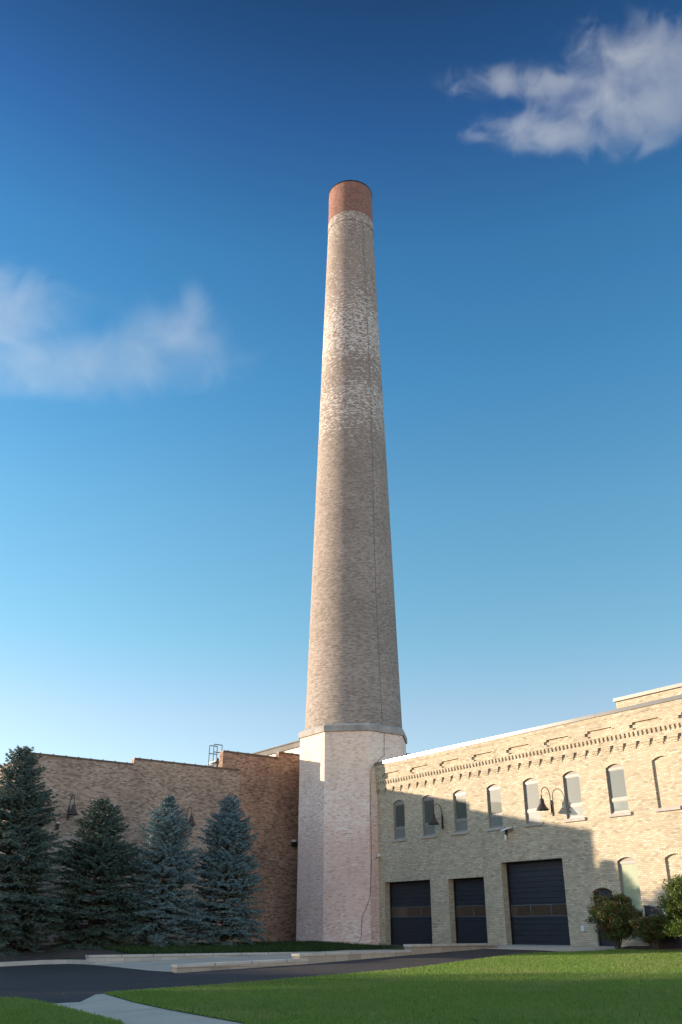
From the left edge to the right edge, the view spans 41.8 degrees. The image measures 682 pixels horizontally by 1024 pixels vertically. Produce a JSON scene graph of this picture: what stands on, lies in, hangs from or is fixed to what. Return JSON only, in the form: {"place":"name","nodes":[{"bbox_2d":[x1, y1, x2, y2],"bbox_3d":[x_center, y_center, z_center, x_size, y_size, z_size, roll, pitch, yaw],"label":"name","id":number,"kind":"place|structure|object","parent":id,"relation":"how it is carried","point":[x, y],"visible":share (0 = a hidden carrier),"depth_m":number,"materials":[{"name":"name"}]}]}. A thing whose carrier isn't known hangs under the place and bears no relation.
{"place":"outdoors","nodes":[
{"label":"outdoors","id":0,"kind":"place"},
{"bbox_2d":[0,996,124,1023],"bbox_3d":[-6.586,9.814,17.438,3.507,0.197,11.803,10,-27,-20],"label":"grass","id":1,"kind":"structure","parent":0,"point":[32,1008],"depth_m":16.96,"materials":[{"name":"green plant"}]},
{"bbox_2d":[89,950,381,971],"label":"court pavement","id":2,"kind":"structure","parent":0,"point":[163,965],"depth_m":36.68,"materials":[{"name":"concrete"}]},
{"bbox_2d":[0,949,554,1002],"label":"driveway","id":3,"kind":"structure","parent":0,"point":[59,983],"depth_m":28.39,"materials":[{"name":"grey asphalt"}]},
{"bbox_2d":[0,0,681,765],"label":"sky","id":4,"kind":"structure","parent":0,"point":[169,169],"materials":[{"name":"blue"}]},
{"bbox_2d":[107,945,640,1023],"bbox_3d":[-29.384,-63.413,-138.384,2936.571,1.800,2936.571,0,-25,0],"label":"ground","id":5,"kind":"structure","parent":0,"point":[399,947],"depth_m":38.31,"materials":[{"name":"grey concrete"}]},
{"bbox_2d":[0,959,85,966],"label":"kerb","id":6,"kind":"structure","parent":5,"relation":"on","point":[32,962],"depth_m":37.18,"materials":[{"name":"concrete"}]},
{"bbox_2d":[46,943,200,959],"bbox_3d":[-14.532,22.906,46.130,36.935,0.912,29.014,0,-25,0],"label":"planting bed","id":7,"kind":"object","parent":5,"relation":"on","point":[85,958],"visible":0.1,"depth_m":39.01,"materials":[{"name":"brown soil"}]},
{"bbox_2d":[0,744,78,955],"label":"spruce tree","id":8,"kind":"object","parent":7,"relation":"on","point":[23,907],"visible":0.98,"depth_m":41.52,"materials":[{"name":"green plant"}]},
{"bbox_2d":[0,945,122,961],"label":"mulch bed","id":9,"kind":"object","parent":7,"relation":"on","point":[55,954],"visible":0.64,"depth_m":39.01,"materials":[{"name":"brown soil"}]},
{"bbox_2d":[36,797,151,949],"bbox_3d":[-12.129,17.876,44.190,6.030,7.197,6.431,0,-25,0],"label":"spruce tree","id":10,"kind":"object","parent":7,"relation":"on","point":[103,862],"visible":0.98,"depth_m":43.21,"materials":[{"name":"green plant"}]},
{"bbox_2d":[107,794,211,946],"bbox_3d":[-9.072,18.422,45.596,5.048,7.724,5.372,11,-27,-22],"label":"spruce tree","id":11,"kind":"object","parent":7,"relation":"on","point":[173,841],"visible":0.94,"depth_m":44.62,"materials":[{"name":"green plant"}]},
{"bbox_2d":[180,795,267,945],"bbox_3d":[-6.124,19.048,47.441,4.696,7.734,4.516,0,-25,0],"label":"spruce tree","id":12,"kind":"object","parent":7,"relation":"on","point":[232,860],"visible":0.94,"depth_m":46.62,"materials":[{"name":"green plant"}]},
{"bbox_2d":[94,940,403,953],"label":"grass strip","id":13,"kind":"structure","parent":7,"relation":"on","point":[292,946],"depth_m":43.20,"materials":[{"name":"green plant"}]},
{"bbox_2d":[54,994,242,1023],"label":"walkway","id":14,"kind":"structure","parent":5,"relation":"on","point":[112,1005],"depth_m":17.23,"materials":[{"name":"concrete"}]},
{"bbox_2d":[0,750,299,944],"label":"brick building","id":15,"kind":"structure","parent":5,"relation":"on","point":[264,789],"depth_m":55.99,"materials":[{"name":"brick"}]},
{"bbox_2d":[67,795,77,819],"bbox_3d":[-15.314,16.746,50.693,0.992,1.361,0.637,-14,-29,28],"label":"wall lamp","id":16,"kind":"object","parent":15,"relation":"attached to","point":[72,812],"visible":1,"depth_m":50.55,"materials":[{"name":"brown metal"}]},
{"bbox_2d":[186,806,195,825],"bbox_3d":[-9.296,18.731,54.666,0.992,1.361,0.637,-14,-29,28],"label":"wall lamp","id":17,"kind":"object","parent":15,"relation":"attached to","point":[191,820],"visible":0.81,"depth_m":54.45,"materials":[{"name":"brown metal"}]},
{"bbox_2d":[208,744,222,766],"bbox_3d":[-8.853,17.844,62.375,0.712,3.148,1.190,12,-28,-24],"label":"roof ladder frame","id":18,"kind":"object","parent":15,"relation":"on","point":[217,761],"visible":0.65,"depth_m":62.48,"materials":[{"name":"paint"}]},
{"bbox_2d":[291,840,296,846],"bbox_3d":[-3.080,21.914,58.992,0.300,0.430,0.269,17,-30,-32],"label":"wall pack light","id":19,"kind":"object","parent":15,"relation":"attached to","point":[293,843],"visible":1,"depth_m":58.89,"materials":[{"name":"black metal"}]},
{"bbox_2d":[85,951,321,965],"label":"retaining wall","id":20,"kind":"structure","parent":5,"relation":"on","point":[104,959],"depth_m":37.98,"materials":[{"name":"concrete"}]},
{"bbox_2d":[209,740,411,766],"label":"white building","id":21,"kind":"structure","parent":5,"relation":"on","point":[292,747],"depth_m":64.47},
{"bbox_2d":[171,943,497,972],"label":"retaining wall","id":22,"kind":"structure","parent":5,"relation":"on","point":[325,957],"depth_m":33.72,"materials":[{"name":"grey concrete"}]},
{"bbox_2d":[296,180,406,944],"bbox_3d":[0.851,-0.742,67.495,6.980,61.440,6.980,17,-30,-32],"label":"chimney","id":23,"kind":"object","parent":5,"relation":"on","point":[352,733],"visible":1,"depth_m":60.88,"materials":[{"name":"beige brick"}]},
{"bbox_2d":[374,683,681,946],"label":"brick building","id":24,"kind":"structure","parent":5,"relation":"on","point":[611,781],"depth_m":44.96,"materials":[{"name":"brick"}]},
{"bbox_2d":[392,800,406,841],"bbox_3d":[3.447,18.389,53.150,0.862,2.351,1.106,0,-25,0],"label":"window","id":25,"kind":"structure","parent":24,"relation":"in","point":[399,805],"depth_m":53.24,"materials":[{"name":"glass"}]},
{"bbox_2d":[390,880,432,944],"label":"garage door","id":26,"kind":"structure","parent":24,"relation":"in","point":[410,901],"depth_m":51.10,"materials":[{"name":"blue paint"}]},
{"bbox_2d":[421,795,436,838],"bbox_3d":[5.009,17.488,51.235,0.862,2.351,1.106,0,-25,0],"label":"window","id":27,"kind":"structure","parent":24,"relation":"in","point":[428,802],"depth_m":51.40,"materials":[{"name":"glass"}]},
{"bbox_2d":[428,803,443,828],"bbox_3d":[5.258,17.070,50.089,0.637,1.361,0.992,-14,-29,28],"label":"wall lamp","id":28,"kind":"object","parent":24,"relation":"attached to","point":[433,820],"visible":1,"depth_m":49.88,"materials":[{"name":"brown metal"}]},
{"bbox_2d":[452,790,469,834],"bbox_3d":[6.570,16.586,49.320,0.862,2.351,1.106,0,-25,0],"label":"window","id":29,"kind":"structure","parent":24,"relation":"in","point":[459,796],"depth_m":49.42,"materials":[{"name":"paint"}]},
{"bbox_2d":[453,877,487,943],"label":"garage door","id":30,"kind":"structure","parent":24,"relation":"in","point":[469,893],"depth_m":47.56,"materials":[{"name":"blue paint"}]},
{"bbox_2d":[486,784,504,830],"bbox_3d":[8.143,15.678,47.390,0.862,2.351,1.106,0,-25,0],"label":"window","id":31,"kind":"structure","parent":24,"relation":"in","point":[494,793],"depth_m":47.48,"materials":[{"name":"glass"}]},
{"bbox_2d":[500,826,511,840],"bbox_3d":[8.532,16.577,45.967,0.499,0.681,0.560,17,-30,-32],"label":"flood light","id":32,"kind":"object","parent":24,"relation":"attached to","point":[506,832],"visible":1,"depth_m":46.02,"materials":[{"name":"black metal"}]},
{"bbox_2d":[523,778,543,826],"bbox_3d":[9.710,14.773,45.468,0.862,2.351,1.106,0,-25,0],"label":"window","id":33,"kind":"structure","parent":24,"relation":"in","point":[531,790],"depth_m":45.57,"materials":[{"name":"glass"}]},
{"bbox_2d":[506,859,569,944],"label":"garage door","id":34,"kind":"structure","parent":24,"relation":"in","point":[536,889],"depth_m":44.17,"materials":[{"name":"blue paint"}]},
{"bbox_2d":[536,787,552,815],"bbox_3d":[10.019,14.330,44.245,0.637,1.361,0.992,-14,-29,28],"label":"wall lamp","id":35,"kind":"object","parent":24,"relation":"attached to","point":[542,806],"visible":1,"depth_m":44.07,"materials":[{"name":"brown metal"}]},
{"bbox_2d":[564,771,585,822],"bbox_3d":[11.295,13.858,43.524,0.862,2.351,1.106,0,-25,0],"label":"window","id":36,"kind":"structure","parent":24,"relation":"in","point":[573,798],"depth_m":43.61,"materials":[{"name":"paint"}]},
{"bbox_2d":[594,889,616,945],"bbox_3d":[12.102,18.468,40.509,0.098,2.490,1.120,17,-30,-32],"label":"door","id":37,"kind":"structure","parent":24,"relation":"in","point":[602,942],"depth_m":40.65,"materials":[{"name":"black paint"}]},
{"bbox_2d":[607,764,631,816],"bbox_3d":[12.862,12.953,41.602,0.862,2.351,1.106,0,-25,0],"label":"window","id":38,"kind":"structure","parent":24,"relation":"in","point":[615,772],"depth_m":41.69,"materials":[{"name":"paint"}]},
{"bbox_2d":[618,857,644,916],"bbox_3d":[12.871,16.721,39.815,0.868,2.451,1.114,0,-25,0],"label":"window","id":39,"kind":"structure","parent":24,"relation":"in","point":[628,871],"depth_m":40.01,"materials":[{"name":"glass"}]},
{"bbox_2d":[485,945,621,951],"bbox_3d":[9.037,19.647,40.204,5.526,0.166,9.417,17,-30,-32],"label":"door apron","id":40,"kind":"object","parent":5,"relation":"on","point":[563,948],"depth_m":39.86,"materials":[{"name":"concrete"}]},
{"bbox_2d":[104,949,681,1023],"bbox_3d":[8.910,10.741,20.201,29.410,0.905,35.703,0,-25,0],"label":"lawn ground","id":41,"kind":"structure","parent":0,"point":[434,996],"depth_m":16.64,"materials":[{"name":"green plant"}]},
{"bbox_2d":[619,946,681,949],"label":"mulch bed","id":42,"kind":"object","parent":41,"relation":"on","point":[638,947],"visible":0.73,"depth_m":36.38,"materials":[{"name":"brown soil"}]},
{"bbox_2d":[585,887,644,948],"bbox_3d":[11.573,17.160,37.804,2.514,2.556,2.686,0,-25,0],"label":"shrub","id":43,"kind":"object","parent":42,"relation":"on","point":[609,913],"visible":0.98,"depth_m":37.33,"materials":[{"name":"green plant"}]},
{"bbox_2d":[629,910,671,948],"bbox_3d":[12.592,16.932,36.078,1.794,1.512,1.985,0,-25,0],"label":"shrub","id":44,"kind":"object","parent":42,"relation":"on","point":[649,928],"visible":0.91,"depth_m":35.74,"materials":[{"name":"green plant"}]},
{"bbox_2d":[643,905,681,950],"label":"utility cabinet","id":45,"kind":"object","parent":42,"relation":"on","point":[671,941],"visible":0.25,"depth_m":36.29,"materials":[{"name":"grey metal"}]},
{"bbox_2d":[657,874,681,938],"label":"shrub","id":46,"kind":"object","parent":41,"relation":"on","point":[671,905],"visible":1,"depth_m":33.37,"materials":[{"name":"green plant"}]}
]}

